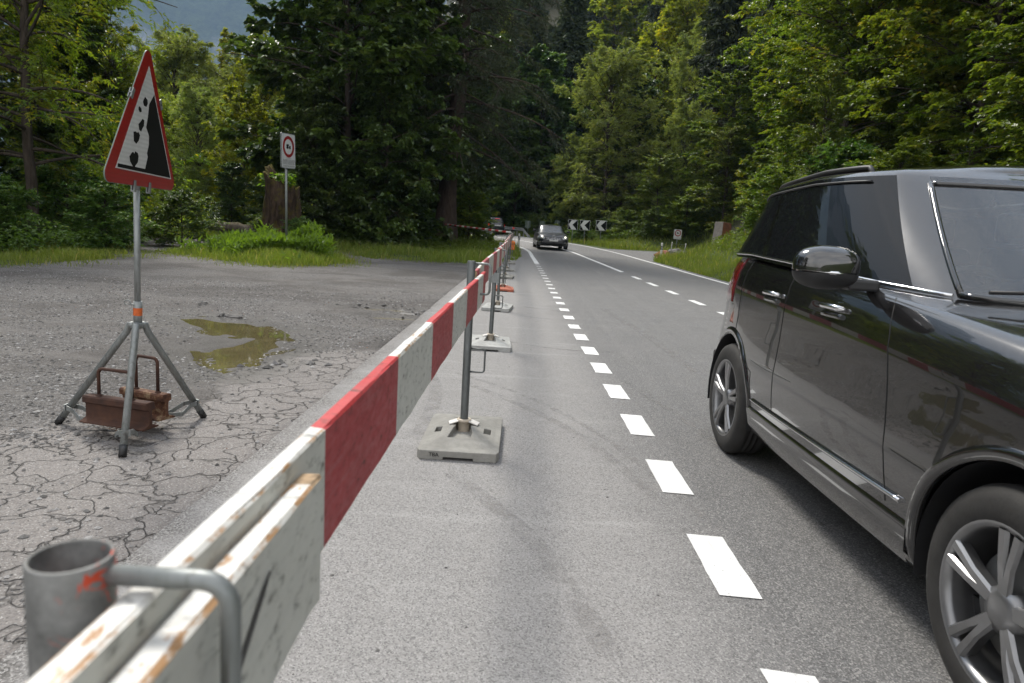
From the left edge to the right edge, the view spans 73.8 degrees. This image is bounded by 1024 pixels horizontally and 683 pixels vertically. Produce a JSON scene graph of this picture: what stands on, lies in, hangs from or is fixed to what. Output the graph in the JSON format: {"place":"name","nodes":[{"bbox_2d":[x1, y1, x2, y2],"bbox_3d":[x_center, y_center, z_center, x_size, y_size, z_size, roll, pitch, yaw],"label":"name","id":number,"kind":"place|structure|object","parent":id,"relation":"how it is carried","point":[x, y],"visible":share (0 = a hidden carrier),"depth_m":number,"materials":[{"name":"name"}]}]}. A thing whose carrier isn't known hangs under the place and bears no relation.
{"place":"outdoors","nodes":[
{"label":"outdoors","id":0,"kind":"place"},
{"bbox_2d":[0,267,443,604],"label":"gravel","id":1,"kind":"structure","parent":0,"point":[96,459],"depth_m":6.54,"materials":[{"name":"gravel"}]},
{"bbox_2d":[0,0,446,194],"bbox_3d":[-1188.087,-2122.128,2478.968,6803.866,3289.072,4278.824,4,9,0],"label":"mountain","id":2,"kind":"structure","parent":0,"point":[209,20],"depth_m":2449.78,"materials":[{"name":"stone"}]},
{"bbox_2d":[0,235,448,269],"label":"stray grass","id":3,"kind":"structure","parent":0,"point":[100,257],"depth_m":17.73,"materials":[{"name":"plant"}]},
{"bbox_2d":[157,243,348,265],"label":"island grass","id":4,"kind":"structure","parent":0,"point":[268,255],"depth_m":18.39,"materials":[{"name":"plant"}]},
{"bbox_2d":[331,233,521,263],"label":"verge grass","id":5,"kind":"structure","parent":0,"point":[448,254],"depth_m":25.54,"materials":[{"name":"plant"}]},
{"bbox_2d":[0,234,952,682],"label":"road","id":6,"kind":"structure","parent":0,"point":[842,594],"depth_m":2.88,"materials":[{"name":"asphalt"}]},
{"bbox_2d":[22,538,241,682],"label":"barrier post","id":7,"kind":"object","parent":6,"relation":"on","point":[70,588],"visible":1,"depth_m":0.51,"materials":[{"name":"metal"}]},
{"bbox_2d":[109,473,321,682],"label":"barrier board","id":8,"kind":"object","parent":7,"relation":"attached to","point":[268,565],"visible":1,"depth_m":0.67,"materials":[{"name":"white paint"}]},
{"bbox_2d":[417,260,502,462],"bbox_3d":[-0.264,0.064,4.028,0.450,1.076,0.771,3,9,0],"label":"barrier post","id":9,"kind":"object","parent":6,"relation":"on","point":[464,434],"visible":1,"depth_m":3.97,"materials":[{"name":"concrete"}]},
{"bbox_2d":[26,271,485,682],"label":"barrier board","id":10,"kind":"object","parent":9,"relation":"attached to","point":[341,446],"visible":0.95,"depth_m":0.94,"materials":[{"name":"red paint"}]},
{"bbox_2d":[471,248,510,351],"bbox_3d":[-0.206,-0.486,7.520,0.450,1.076,0.770,4,9,-3],"label":"barrier post","id":11,"kind":"object","parent":6,"relation":"on","point":[490,340],"visible":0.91,"depth_m":7.46,"materials":[{"name":"concrete"}]},
{"bbox_2d":[475,248,502,281],"bbox_3d":[-0.172,-0.637,5.779,0.034,0.251,3.551,4,9,1],"label":"barrier board","id":12,"kind":"object","parent":11,"relation":"attached to","point":[494,259],"visible":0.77,"depth_m":5.61,"materials":[{"name":"red paint"}]},
{"bbox_2d":[481,242,512,311],"bbox_3d":[-0.208,-1.061,11.024,0.450,1.076,0.770,4,9,4],"label":"barrier post","id":13,"kind":"object","parent":6,"relation":"on","point":[507,307],"visible":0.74,"depth_m":10.98,"materials":[{"name":"concrete"}]},
{"bbox_2d":[533,225,569,249],"bbox_3d":[2.224,-6.093,39.710,2.140,1.377,4.570,3,8,-3],"label":"black saloon","id":14,"kind":"object","parent":6,"relation":"on","point":[550,235],"visible":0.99,"depth_m":38.01,"materials":[{"name":"paint"}]},
{"bbox_2d":[500,234,818,682],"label":"road markings","id":15,"kind":"structure","parent":6,"relation":"on","point":[726,573],"depth_m":2.90,"materials":[{"name":"paint"}]},
{"bbox_2d":[707,165,1023,682],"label":"passing car","id":16,"kind":"object","parent":6,"relation":"on","point":[867,370],"visible":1,"depth_m":2.55,"materials":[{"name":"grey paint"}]},
{"bbox_2d":[0,0,967,661],"bbox_3d":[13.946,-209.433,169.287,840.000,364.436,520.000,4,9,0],"label":"ground","id":17,"kind":"structure","parent":0,"point":[176,444],"depth_m":5.54,"materials":[{"name":"asphalt"}]},
{"bbox_2d":[0,174,70,251],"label":"shrub","id":18,"kind":"object","parent":17,"relation":"on","point":[29,196],"visible":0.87,"depth_m":16.82,"materials":[{"name":"green plant"}]},
{"bbox_2d":[0,237,126,264],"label":"lot edge grass","id":19,"kind":"structure","parent":17,"relation":"on","point":[12,254],"depth_m":15.68,"materials":[{"name":"plant"}]},
{"bbox_2d":[0,0,129,199],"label":"ash tree","id":20,"kind":"object","parent":17,"relation":"on","point":[44,104],"visible":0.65,"depth_m":20.77,"materials":[{"name":"green plant"}]},
{"bbox_2d":[0,0,140,226],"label":"maple tree","id":21,"kind":"object","parent":17,"relation":"on","point":[88,60],"visible":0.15,"depth_m":24.03,"materials":[{"name":"green plant"}]},
{"bbox_2d":[0,148,141,240],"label":"shrub","id":22,"kind":"object","parent":17,"relation":"on","point":[48,182],"visible":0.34,"depth_m":20.86,"materials":[{"name":"green plant"}]},
{"bbox_2d":[0,0,149,225],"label":"maple tree","id":23,"kind":"object","parent":17,"relation":"on","point":[106,92],"visible":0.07,"depth_m":26.47,"materials":[{"name":"green plant"}]},
{"bbox_2d":[0,0,210,242],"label":"ash tree","id":24,"kind":"object","parent":17,"relation":"on","point":[24,10],"visible":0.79,"depth_m":18.93,"materials":[{"name":"green plant"}]},
{"bbox_2d":[0,199,212,251],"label":"undergrowth","id":25,"kind":"object","parent":17,"relation":"on","point":[50,234],"visible":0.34,"depth_m":17.96,"materials":[{"name":"green plant"}]},
{"bbox_2d":[58,175,163,250],"bbox_3d":[-11.482,-3.612,19.555,2.547,2.343,3.101,-2,11,-32],"label":"shrub","id":26,"kind":"object","parent":17,"relation":"on","point":[99,189],"visible":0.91,"depth_m":19.05,"materials":[{"name":"green plant"}]},
{"bbox_2d":[46,4,205,215],"bbox_3d":[-15.417,-8.475,26.924,5.553,8.898,6.204,10,11,37],"label":"ash tree","id":27,"kind":"object","parent":17,"relation":"on","point":[128,35],"visible":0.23,"depth_m":26.16,"materials":[{"name":"green plant"}]},
{"bbox_2d":[54,50,206,456],"bbox_3d":[-2.226,-0.511,3.743,0.733,2.097,0.828,4,9,0],"label":"warning sign","id":28,"kind":"object","parent":17,"relation":"on","point":[138,157],"visible":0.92,"depth_m":3.71,"materials":[{"name":"metal"}]},
{"bbox_2d":[79,367,158,431],"bbox_3d":[-2.182,0.307,3.781,0.420,0.314,0.116,6,9,13],"label":"rail weight","id":29,"kind":"object","parent":28,"relation":"on","point":[103,410],"visible":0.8,"depth_m":3.77,"materials":[{"name":"metal"}]},
{"bbox_2d":[119,354,174,421],"bbox_3d":[-2.140,0.255,3.979,0.335,0.360,0.116,7,10,20],"label":"rail weight","id":30,"kind":"object","parent":28,"relation":"on","point":[161,400],"visible":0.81,"depth_m":3.94,"materials":[{"name":"metal"}]},
{"bbox_2d":[130,92,203,210],"bbox_3d":[-20.145,-10.236,39.127,4.854,7.848,4.859,11,12,41],"label":"roadside tree","id":31,"kind":"object","parent":17,"relation":"on","point":[166,111],"visible":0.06,"depth_m":38.90,"materials":[{"name":"green plant"}]},
{"bbox_2d":[132,186,229,246],"bbox_3d":[-10.899,-4.036,22.544,2.918,2.205,2.397,2,9,-11],"label":"shrub","id":32,"kind":"object","parent":17,"relation":"on","point":[179,198],"visible":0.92,"depth_m":22.15,"materials":[{"name":"green plant"}]},
{"bbox_2d":[126,23,239,211],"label":"willow tree","id":33,"kind":"object","parent":17,"relation":"on","point":[189,48],"visible":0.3,"depth_m":42.43,"materials":[{"name":"green plant"}]},
{"bbox_2d":[153,79,251,218],"bbox_3d":[-17.455,-9.677,37.067,5.874,8.613,5.457,5,9,11],"label":"willow tree","id":34,"kind":"object","parent":17,"relation":"on","point":[191,103],"visible":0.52,"depth_m":36.48,"materials":[{"name":"green plant"}]},
{"bbox_2d":[171,58,234,194],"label":"willow tree","id":35,"kind":"object","parent":17,"relation":"on","point":[204,80],"visible":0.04,"depth_m":52.96,"materials":[{"name":"green plant"}]},
{"bbox_2d":[128,171,303,228],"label":"clearing undergrowth","id":36,"kind":"object","parent":17,"relation":"on","point":[242,211],"visible":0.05,"depth_m":32.58,"materials":[{"name":"green plant"}]},
{"bbox_2d":[215,27,240,74],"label":"poplar tree","id":37,"kind":"object","parent":17,"relation":"on","point":[224,33],"visible":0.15,"depth_m":73.03,"materials":[{"name":"green plant"}]},
{"bbox_2d":[202,162,259,232],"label":"maple tree","id":38,"kind":"object","parent":17,"relation":"on","point":[236,187],"visible":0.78,"depth_m":30.23,"materials":[{"name":"green plant"}]},
{"bbox_2d":[209,221,255,232],"bbox_3d":[-10.967,-4.492,26.806,1.862,0.479,0.441,4,9,6],"label":"fallen log","id":39,"kind":"object","parent":17,"relation":"on","point":[234,226],"visible":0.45,"depth_m":26.62,"materials":[{"name":"brown wood"}]},
{"bbox_2d":[192,84,274,224],"bbox_3d":[-13.940,-9.152,35.239,4.854,7.848,4.859,3,9,-5],"label":"roadside tree","id":40,"kind":"object","parent":17,"relation":"on","point":[248,115],"visible":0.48,"depth_m":34.27,"materials":[{"name":"green plant"}]},
{"bbox_2d":[185,53,282,209],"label":"willow tree","id":41,"kind":"object","parent":17,"relation":"on","point":[221,83],"visible":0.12,"depth_m":44.38,"materials":[{"name":"green plant"}]},
{"bbox_2d":[181,316,295,373],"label":"puddle","id":42,"kind":"object","parent":17,"relation":"on","point":[252,351],"visible":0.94,"depth_m":7.02,"materials":[{"name":"liquid"}]},
{"bbox_2d":[143,225,355,247],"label":"clearing grass","id":43,"kind":"structure","parent":17,"relation":"on","point":[218,233],"depth_m":28.45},
{"bbox_2d":[171,219,339,260],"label":"island weeds","id":44,"kind":"object","parent":17,"relation":"on","point":[303,238],"visible":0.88,"depth_m":19.34,"materials":[{"name":"green plant"}]},
{"bbox_2d":[228,30,284,212],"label":"roadside tree","id":45,"kind":"object","parent":17,"relation":"on","point":[265,98],"visible":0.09,"depth_m":40.77,"materials":[{"name":"green plant"}]},
{"bbox_2d":[245,184,309,216],"bbox_3d":[-11.161,-6.396,33.193,3.596,3.307,4.377,0,10,-20],"label":"shrub","id":46,"kind":"object","parent":17,"relation":"on","point":[259,198],"visible":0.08,"depth_m":32.39,"materials":[{"name":"green plant"}]},
{"bbox_2d":[262,164,301,232],"bbox_3d":[-7.946,-4.620,23.712,1.462,3.022,1.658,-1,10,-28],"label":"tree stump","id":47,"kind":"object","parent":17,"relation":"on","point":[273,210],"visible":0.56,"depth_m":23.23,"materials":[{"name":"brown wood"}]},
{"bbox_2d":[257,172,296,186],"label":"seedlings","id":48,"kind":"object","parent":47,"relation":"on","point":[290,178],"visible":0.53,"depth_m":23.35,"materials":[{"name":"green plant"}]},
{"bbox_2d":[280,132,295,234],"bbox_3d":[-6.856,-4.461,20.754,0.116,3.635,0.821,5,9,12],"label":"no camping sign","id":49,"kind":"object","parent":17,"relation":"on","point":[287,150],"visible":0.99,"depth_m":20.61,"materials":[{"name":"metal"}]},
{"bbox_2d":[140,209,455,246],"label":"shade undergrowth","id":50,"kind":"object","parent":17,"relation":"on","point":[359,240],"visible":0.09,"depth_m":29.06,"materials":[{"name":"green plant"}]},
{"bbox_2d":[280,215,317,233],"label":"shrub","id":51,"kind":"object","parent":17,"relation":"on","point":[297,221],"visible":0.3,"depth_m":22.93,"materials":[{"name":"green plant"}]},
{"bbox_2d":[267,78,360,242],"bbox_3d":[-7.940,-6.791,27.510,3.680,7.371,3.782,5,9,8],"label":"maple tree","id":52,"kind":"object","parent":17,"relation":"on","point":[310,95],"visible":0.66,"depth_m":26.95,"materials":[{"name":"green plant"}]},
{"bbox_2d":[236,302,424,368],"bbox_3d":[-1.889,-0.149,8.294,2.052,0.125,5.004,4,9,0],"label":"asphalt rubble","id":53,"kind":"object","parent":17,"relation":"on","point":[281,363],"visible":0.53,"depth_m":6.04,"materials":[{"name":"asphalt"}]},
{"bbox_2d":[269,0,397,217],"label":"maple tree","id":54,"kind":"object","parent":17,"relation":"on","point":[276,165],"visible":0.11,"depth_m":31.02,"materials":[{"name":"green plant"}]},
{"bbox_2d":[215,0,473,246],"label":"maple tree","id":55,"kind":"object","parent":17,"relation":"on","point":[417,17],"visible":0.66,"depth_m":28.74,"materials":[{"name":"green plant"}]},
{"bbox_2d":[245,0,475,240],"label":"maple tree","id":56,"kind":"object","parent":17,"relation":"on","point":[281,103],"visible":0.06,"depth_m":33.78,"materials":[{"name":"green plant"}]},
{"bbox_2d":[324,23,446,247],"bbox_3d":[-5.420,-8.027,28.875,5.095,10.206,5.236,2,9,-7],"label":"maple tree","id":57,"kind":"object","parent":17,"relation":"on","point":[397,109],"visible":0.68,"depth_m":27.93,"materials":[{"name":"green plant"}]},
{"bbox_2d":[371,0,500,237],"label":"maple tree","id":58,"kind":"object","parent":17,"relation":"on","point":[479,185],"visible":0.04,"depth_m":38.94,"materials":[{"name":"green plant"}]},
{"bbox_2d":[361,0,577,242],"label":"spruce tree","id":59,"kind":"object","parent":17,"relation":"on","point":[446,203],"visible":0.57,"depth_m":34.86,"materials":[{"name":"green plant"}]},
{"bbox_2d":[435,0,507,214],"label":"spruce tree","id":60,"kind":"object","parent":17,"relation":"on","point":[490,24],"visible":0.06,"depth_m":76.43,"materials":[{"name":"green plant"}]},
{"bbox_2d":[456,188,499,241],"bbox_3d":[-2.546,-6.837,38.046,3.781,3.428,3.985,8,10,28],"label":"shrub","id":61,"kind":"object","parent":17,"relation":"on","point":[477,196],"visible":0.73,"depth_m":37.84,"materials":[{"name":"green plant"}]},
{"bbox_2d":[447,32,545,230],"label":"maple tree","id":62,"kind":"object","parent":17,"relation":"on","point":[498,187],"visible":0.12,"depth_m":66.33,"materials":[{"name":"green plant"}]},
{"bbox_2d":[482,116,551,234],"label":"maple tree","id":63,"kind":"object","parent":17,"relation":"on","point":[513,187],"visible":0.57,"depth_m":64.66,"materials":[{"name":"green plant"}]},
{"bbox_2d":[510,10,556,212],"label":"spruce tree","id":64,"kind":"object","parent":17,"relation":"on","point":[526,46],"visible":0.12,"depth_m":78.64,"materials":[{"name":"green plant"}]},
{"bbox_2d":[487,43,598,234],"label":"maple tree","id":65,"kind":"object","parent":17,"relation":"on","point":[550,62],"visible":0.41,"depth_m":66.85,"materials":[{"name":"green plant"}]},
{"bbox_2d":[520,0,596,214],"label":"spruce tree","id":66,"kind":"object","parent":17,"relation":"on","point":[577,40],"visible":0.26,"depth_m":72.60,"materials":[{"name":"green plant"}]},
{"bbox_2d":[537,162,581,234],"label":"maple tree","id":67,"kind":"object","parent":17,"relation":"on","point":[554,177],"visible":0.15,"depth_m":64.47,"materials":[{"name":"green plant"}]},
{"bbox_2d":[541,131,611,234],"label":"willow tree","id":68,"kind":"object","parent":17,"relation":"on","point":[574,138],"visible":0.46,"depth_m":61.15,"materials":[{"name":"green plant"}]},
{"bbox_2d":[539,63,638,220],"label":"maple tree","id":69,"kind":"object","parent":17,"relation":"on","point":[584,129],"visible":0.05,"depth_m":69.92,"materials":[{"name":"green plant"}]},
{"bbox_2d":[539,37,677,234],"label":"willow tree","id":70,"kind":"object","parent":17,"relation":"on","point":[614,68],"visible":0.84,"depth_m":57.50,"materials":[{"name":"green plant"}]},
{"bbox_2d":[557,72,674,229],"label":"maple tree","id":71,"kind":"object","parent":17,"relation":"on","point":[653,90],"visible":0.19,"depth_m":62.13,"materials":[{"name":"green plant"}]},
{"bbox_2d":[586,0,645,63],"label":"broadleaf tree","id":72,"kind":"object","parent":17,"relation":"on","point":[621,14],"visible":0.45,"depth_m":115.50,"materials":[{"name":"green plant"}]},
{"bbox_2d":[606,207,640,237],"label":"shrub","id":73,"kind":"object","parent":17,"relation":"on","point":[627,215],"visible":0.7,"depth_m":51.38,"materials":[{"name":"green plant"}]},
{"bbox_2d":[515,207,746,250],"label":"verge grass","id":74,"kind":"structure","parent":17,"relation":"on","point":[608,243],"depth_m":46.98,"materials":[{"name":"plant"}]},
{"bbox_2d":[599,52,692,220],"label":"beech tree","id":75,"kind":"object","parent":17,"relation":"on","point":[664,62],"visible":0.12,"depth_m":69.26,"materials":[{"name":"green plant"}]},
{"bbox_2d":[620,0,677,50],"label":"broadleaf tree","id":76,"kind":"object","parent":17,"relation":"on","point":[641,11],"visible":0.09,"depth_m":113.45,"materials":[{"name":"green plant"}]},
{"bbox_2d":[638,0,666,94],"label":"spruce tree","id":77,"kind":"object","parent":17,"relation":"on","point":[652,15],"visible":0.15,"depth_m":105.52,"materials":[{"name":"green plant"}]},
{"bbox_2d":[531,188,775,241],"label":"wood edge undergrowth","id":78,"kind":"object","parent":17,"relation":"on","point":[633,232],"visible":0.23,"depth_m":49.05,"materials":[{"name":"green plant"}]},
{"bbox_2d":[633,207,674,236],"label":"shrub","id":79,"kind":"object","parent":17,"relation":"on","point":[652,212],"visible":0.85,"depth_m":48.32,"materials":[{"name":"green plant"}]},
{"bbox_2d":[624,150,692,235],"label":"beech tree","id":80,"kind":"object","parent":17,"relation":"on","point":[654,161],"visible":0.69,"depth_m":50.02,"materials":[{"name":"green plant"}]},
{"bbox_2d":[638,94,727,229],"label":"willow tree","id":81,"kind":"object","parent":17,"relation":"on","point":[685,112],"visible":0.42,"depth_m":51.57,"materials":[{"name":"green plant"}]},
{"bbox_2d":[658,193,711,235],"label":"shrub","id":82,"kind":"object","parent":17,"relation":"on","point":[686,199],"visible":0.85,"depth_m":47.20,"materials":[{"name":"green plant"}]},
{"bbox_2d":[621,0,754,223],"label":"roadside tree","id":83,"kind":"object","parent":17,"relation":"on","point":[679,13],"visible":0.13,"depth_m":75.42,"materials":[{"name":"green plant"}]},
{"bbox_2d":[637,11,766,217],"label":"tree","id":84,"kind":"object","parent":17,"relation":"on","point":[679,75],"visible":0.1,"depth_m":63.80,"materials":[{"name":"green plant"}]},
{"bbox_2d":[658,0,751,218],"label":"spruce tree","id":85,"kind":"object","parent":17,"relation":"on","point":[718,23],"visible":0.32,"depth_m":55.88,"materials":[{"name":"green plant"}]},
{"bbox_2d":[662,66,779,229],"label":"beech tree","id":86,"kind":"object","parent":17,"relation":"on","point":[733,91],"visible":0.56,"depth_m":47.12,"materials":[{"name":"green plant"}]},
{"bbox_2d":[686,122,759,229],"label":"beech tree","id":87,"kind":"object","parent":17,"relation":"on","point":[734,130],"visible":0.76,"depth_m":45.37,"materials":[{"name":"green plant"}]},
{"bbox_2d":[712,222,746,241],"bbox_3d":[13.020,-5.746,39.902,2.912,2.303,1.013,0,10,-22],"label":"concrete pylon","id":88,"kind":"object","parent":17,"relation":"on","point":[722,228],"visible":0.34,"depth_m":39.18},
{"bbox_2d":[709,220,755,254],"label":"bank weeds","id":89,"kind":"object","parent":17,"relation":"on","point":[740,235],"visible":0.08,"depth_m":29.40,"materials":[{"name":"green plant"}]},
{"bbox_2d":[732,148,789,211],"bbox_3d":[15.279,-9.293,40.221,4.591,4.162,4.839,10,11,36],"label":"shrub","id":90,"kind":"object","parent":17,"relation":"on","point":[759,156],"visible":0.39,"depth_m":39.86,"materials":[{"name":"green plant"}]},
{"bbox_2d":[707,0,816,217],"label":"spruce tree","id":91,"kind":"object","parent":17,"relation":"on","point":[768,5],"visible":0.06,"depth_m":51.77,"materials":[{"name":"green plant"}]},
{"bbox_2d":[732,165,804,232],"bbox_3d":[11.292,-5.861,28.768,3.700,3.183,3.511,1,9,-13],"label":"shrub","id":92,"kind":"object","parent":17,"relation":"on","point":[775,180],"visible":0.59,"depth_m":28.63,"materials":[{"name":"green plant"}]},
{"bbox_2d":[705,0,882,197],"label":"beech tree","id":93,"kind":"object","parent":17,"relation":"on","point":[756,61],"visible":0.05,"depth_m":47.65,"materials":[{"name":"green plant"}]},
{"bbox_2d":[750,80,854,204],"bbox_3d":[14.460,-8.809,33.118,4.246,7.507,4.634,1,9,-14],"label":"beech tree","id":94,"kind":"object","parent":17,"relation":"on","point":[792,116],"visible":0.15,"depth_m":32.36,"materials":[{"name":"green plant"}]},
{"bbox_2d":[785,64,857,181],"bbox_3d":[11.368,-6.805,25.324,2.610,6.698,2.849,4,9,4],"label":"beech tree","id":95,"kind":"object","parent":17,"relation":"on","point":[836,75],"visible":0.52,"depth_m":25.02,"materials":[{"name":"green plant"}]},
{"bbox_2d":[754,0,891,173],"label":"beech tree","id":96,"kind":"object","parent":17,"relation":"on","point":[789,30],"visible":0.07,"depth_m":40.88,"materials":[{"name":"green plant"}]},
{"bbox_2d":[794,137,894,179],"bbox_3d":[11.640,-5.378,24.003,4.742,3.583,3.896,3,9,-1],"label":"shrub","id":97,"kind":"object","parent":17,"relation":"on","point":[854,150],"visible":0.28,"depth_m":23.41,"materials":[{"name":"green plant"}]},
{"bbox_2d":[725,0,985,175],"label":"beech tree","id":98,"kind":"object","parent":17,"relation":"on","point":[826,14],"visible":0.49,"depth_m":29.22,"materials":[{"name":"green plant"}]},
{"bbox_2d":[750,0,981,181],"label":"beech tree","id":99,"kind":"object","parent":17,"relation":"on","point":[769,54],"visible":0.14,"depth_m":33.40,"materials":[{"name":"green plant"}]},
{"bbox_2d":[851,140,935,169],"bbox_3d":[11.418,-4.366,20.168,3.241,2.938,3.416,1,9,-17],"label":"shrub","id":100,"kind":"object","parent":17,"relation":"on","point":[901,156],"visible":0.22,"depth_m":19.85,"materials":[{"name":"green plant"}]},
{"bbox_2d":[835,0,1023,167],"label":"beech tree","id":101,"kind":"object","parent":17,"relation":"on","point":[958,60],"visible":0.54,"depth_m":21.57,"materials":[{"name":"green plant"}]},
{"bbox_2d":[840,0,1022,161],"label":"beech tree","id":102,"kind":"object","parent":17,"relation":"on","point":[966,110],"visible":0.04,"depth_m":29.60,"materials":[{"name":"green plant"}]},
{"bbox_2d":[846,0,1023,166],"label":"beech tree","id":103,"kind":"object","parent":17,"relation":"on","point":[952,89],"visible":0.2,"depth_m":25.71,"materials":[{"name":"green plant"}]},
{"bbox_2d":[917,0,1023,165],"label":"beech tree","id":104,"kind":"object","parent":17,"relation":"on","point":[1012,89],"visible":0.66,"depth_m":16.97,"materials":[{"name":"green plant"}]},
{"bbox_2d":[605,249,656,260],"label":"side road","id":105,"kind":"structure","parent":0,"point":[648,255],"depth_m":40.30,"materials":[{"name":"asphalt"}]},
{"bbox_2d":[653,230,750,281],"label":"bank grass","id":106,"kind":"structure","parent":0,"point":[667,258],"depth_m":27.80,"materials":[{"name":"plant"}]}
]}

